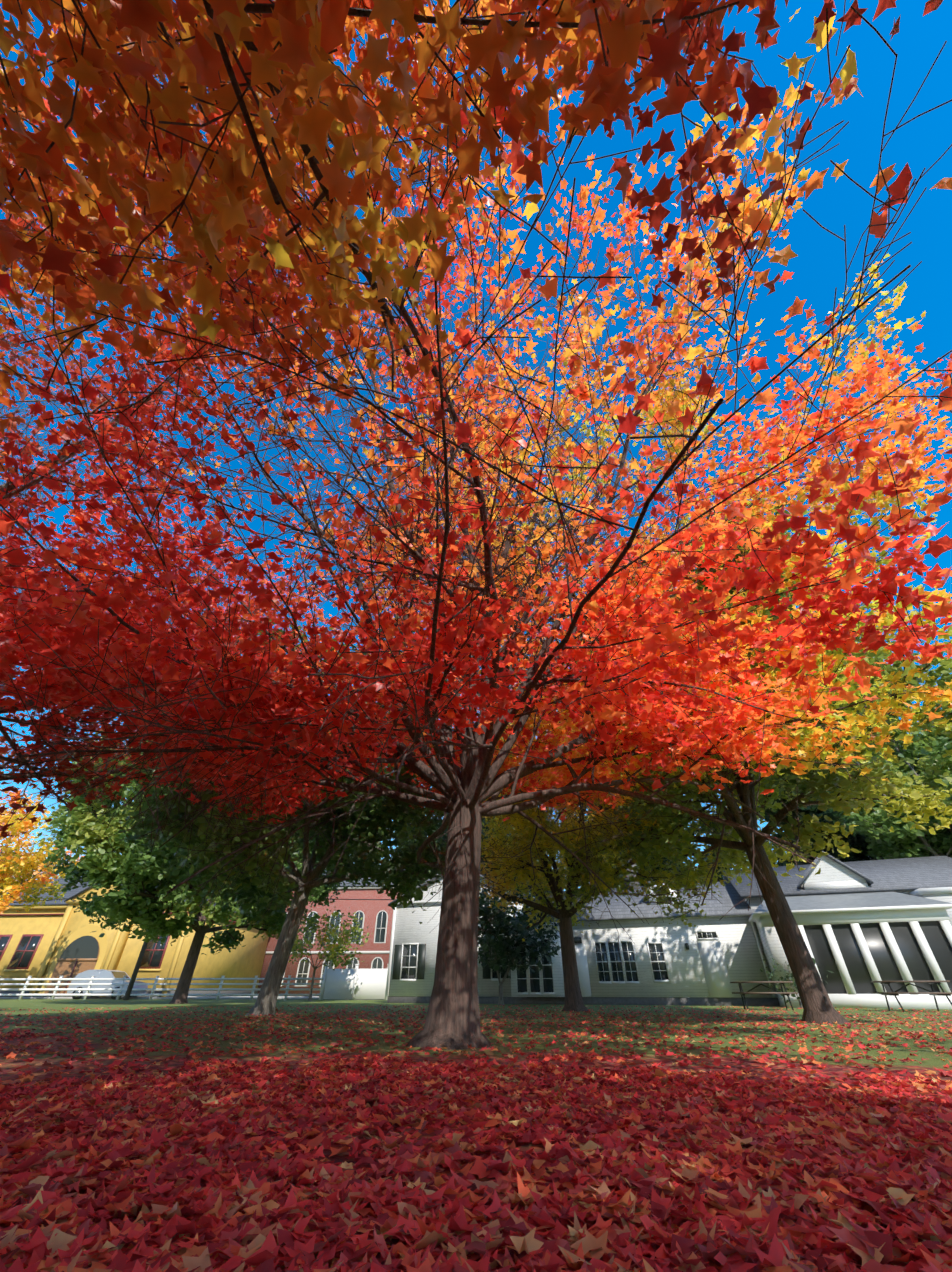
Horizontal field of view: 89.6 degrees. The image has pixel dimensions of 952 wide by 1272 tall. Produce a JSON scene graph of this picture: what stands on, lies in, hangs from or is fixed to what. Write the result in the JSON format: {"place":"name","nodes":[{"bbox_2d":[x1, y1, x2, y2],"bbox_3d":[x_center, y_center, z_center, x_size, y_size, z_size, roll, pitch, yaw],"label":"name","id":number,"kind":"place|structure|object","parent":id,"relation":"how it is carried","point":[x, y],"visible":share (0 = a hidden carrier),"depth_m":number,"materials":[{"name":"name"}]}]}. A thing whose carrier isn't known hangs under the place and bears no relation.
{"place":"outdoors","nodes":[
{"label":"outdoors","id":0,"kind":"place"},
{"bbox_2d":[0,789,83,913],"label":"tree","id":1,"kind":"object","parent":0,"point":[23,862],"depth_m":34.29,"materials":[{"name":"yellow plant"}]},
{"bbox_2d":[0,55,328,838],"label":"red maple","id":2,"kind":"object","parent":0,"point":[106,425],"depth_m":7.81,"materials":[{"name":"red plant"}]},
{"bbox_2d":[0,996,384,999],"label":"road","id":3,"kind":"structure","parent":0,"point":[248,997],"depth_m":35.47,"materials":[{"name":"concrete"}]},
{"bbox_2d":[67,969,147,998],"bbox_3d":[-27.334,25.987,35.760,4.856,1.776,2.057,-3,-37,4],"label":"car","id":4,"kind":"object","parent":3,"relation":"on","point":[101,973],"visible":0.5,"depth_m":35.25,"materials":[{"name":"grey paint"}]},
{"bbox_2d":[37,732,385,1003],"bbox_3d":[-14.406,11.053,27.637,18.538,16.765,17.633,-1,-37,1],"label":"tree","id":5,"kind":"object","parent":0,"point":[114,861],"depth_m":22.52,"materials":[{"name":"green plant"}]},
{"bbox_2d":[106,611,465,1015],"bbox_3d":[-4.739,5.496,15.469,10.854,11.258,12.311,-1,-37,1],"label":"tree","id":6,"kind":"object","parent":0,"point":[357,854],"depth_m":13.23,"materials":[{"name":"green plant"}]},
{"bbox_2d":[0,0,942,442],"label":"overhanging maple","id":7,"kind":"object","parent":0,"point":[226,208],"depth_m":2.26,"materials":[{"name":"orange plant"}]},
{"bbox_2d":[0,999,951,1271],"bbox_3d":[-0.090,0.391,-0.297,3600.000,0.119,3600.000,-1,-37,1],"label":"ground","id":8,"kind":"structure","parent":0,"point":[656,1165],"depth_m":1.94,"materials":[{"name":"plant"}]},
{"bbox_2d":[0,877,268,996],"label":"yellow hall","id":9,"kind":"structure","parent":8,"relation":"on","point":[51,939],"depth_m":42.33,"materials":[{"name":"orange"}]},
{"bbox_2d":[0,964,387,999],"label":"fence","id":10,"kind":"object","parent":8,"relation":"on","point":[354,984],"visible":0.85,"depth_m":33.49,"materials":[{"name":"white wood"}]},
{"bbox_2d":[13,852,640,999],"bbox_3d":[-23.270,20.337,34.607,78.228,9.500,0.320,-3,-37,4],"label":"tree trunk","id":11,"kind":"object","parent":8,"relation":"on","point":[134,975],"visible":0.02,"depth_m":33.07,"materials":[{"name":"brown wood"}]},
{"bbox_2d":[257,867,404,993],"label":"brick block","id":12,"kind":"structure","parent":8,"relation":"on","point":[376,920],"depth_m":55.76,"materials":[{"name":"red brick"}]},
{"bbox_2d":[289,905,372,1000],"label":"tree","id":13,"kind":"object","parent":8,"relation":"on","point":[340,948],"depth_m":31.25,"materials":[{"name":"green plant"}]},
{"bbox_2d":[0,0,951,1049],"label":"maple","id":14,"kind":"object","parent":8,"relation":"on","point":[832,604],"depth_m":5.73,"materials":[{"name":"red plant"}]},
{"bbox_2d":[477,874,560,1004],"bbox_3d":[1.521,14.295,22.393,5.725,5.288,6.738,-1,-37,1],"label":"tree","id":15,"kind":"object","parent":8,"relation":"on","point":[499,945],"depth_m":21.51,"materials":[{"name":"green plant"}]},
{"bbox_2d":[460,717,767,1011],"bbox_3d":[4.147,7.097,18.054,10.856,11.705,11.878,-1,-37,1],"label":"yellow maple","id":16,"kind":"object","parent":8,"relation":"on","point":[526,831],"depth_m":15.65,"materials":[{"name":"plant"}]},
{"bbox_2d":[560,775,731,889],"bbox_3d":[15.170,19.802,43.418,16.462,21.449,17.243,-1,-37,1],"label":"tree","id":17,"kind":"object","parent":8,"relation":"on","point":[675,864],"depth_m":39.97,"materials":[{"name":"green plant"}]},
{"bbox_2d":[386,851,951,1008],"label":"white house","id":18,"kind":"structure","parent":8,"relation":"on","point":[861,925],"depth_m":21.32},
{"bbox_2d":[558,478,951,1023],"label":"tree","id":19,"kind":"object","parent":8,"relation":"on","point":[898,780],"depth_m":10.74,"materials":[{"name":"plant"}]},
{"bbox_2d":[730,981,797,1010],"bbox_3d":[9.654,12.058,16.063,1.850,0.771,1.730,-12,-38,16],"label":"picnic table","id":20,"kind":"object","parent":8,"relation":"on","point":[742,993],"visible":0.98,"depth_m":15.83,"materials":[{"name":"brown wood"}]},
{"bbox_2d":[760,958,833,1007],"bbox_3d":[12.138,13.030,17.933,2.832,2.012,2.248,-1,-37,1],"label":"shrub","id":21,"kind":"object","parent":8,"relation":"on","point":[787,976],"depth_m":17.96,"materials":[{"name":"plant"}]},
{"bbox_2d":[870,980,951,1011],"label":"picnic table","id":22,"kind":"object","parent":8,"relation":"on","point":[932,992],"visible":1,"depth_m":14.83,"materials":[{"name":"brown wood"}]},
{"bbox_2d":[389,779,562,895],"bbox_3d":[0.165,19.251,40.655,15.575,19.053,14.353,-1,-37,1],"label":"tree","id":23,"kind":"object","parent":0,"point":[410,841],"depth_m":37.64,"materials":[{"name":"green plant"}]},
{"bbox_2d":[0,0,951,890],"label":"sky","id":24,"kind":"structure","parent":0,"point":[819,267],"materials":[{"name":"blue"}]},
{"bbox_2d":[737,742,911,865],"bbox_3d":[27.351,15.783,37.115,14.826,20.425,16.582,-1,-37,1],"label":"tree","id":25,"kind":"object","parent":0,"point":[858,839],"depth_m":34.24,"materials":[{"name":"plant"}]},
{"bbox_2d":[798,689,951,859],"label":"tree","id":26,"kind":"object","parent":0,"point":[896,844],"depth_m":27.74,"materials":[{"name":"green plant"}]}
]}

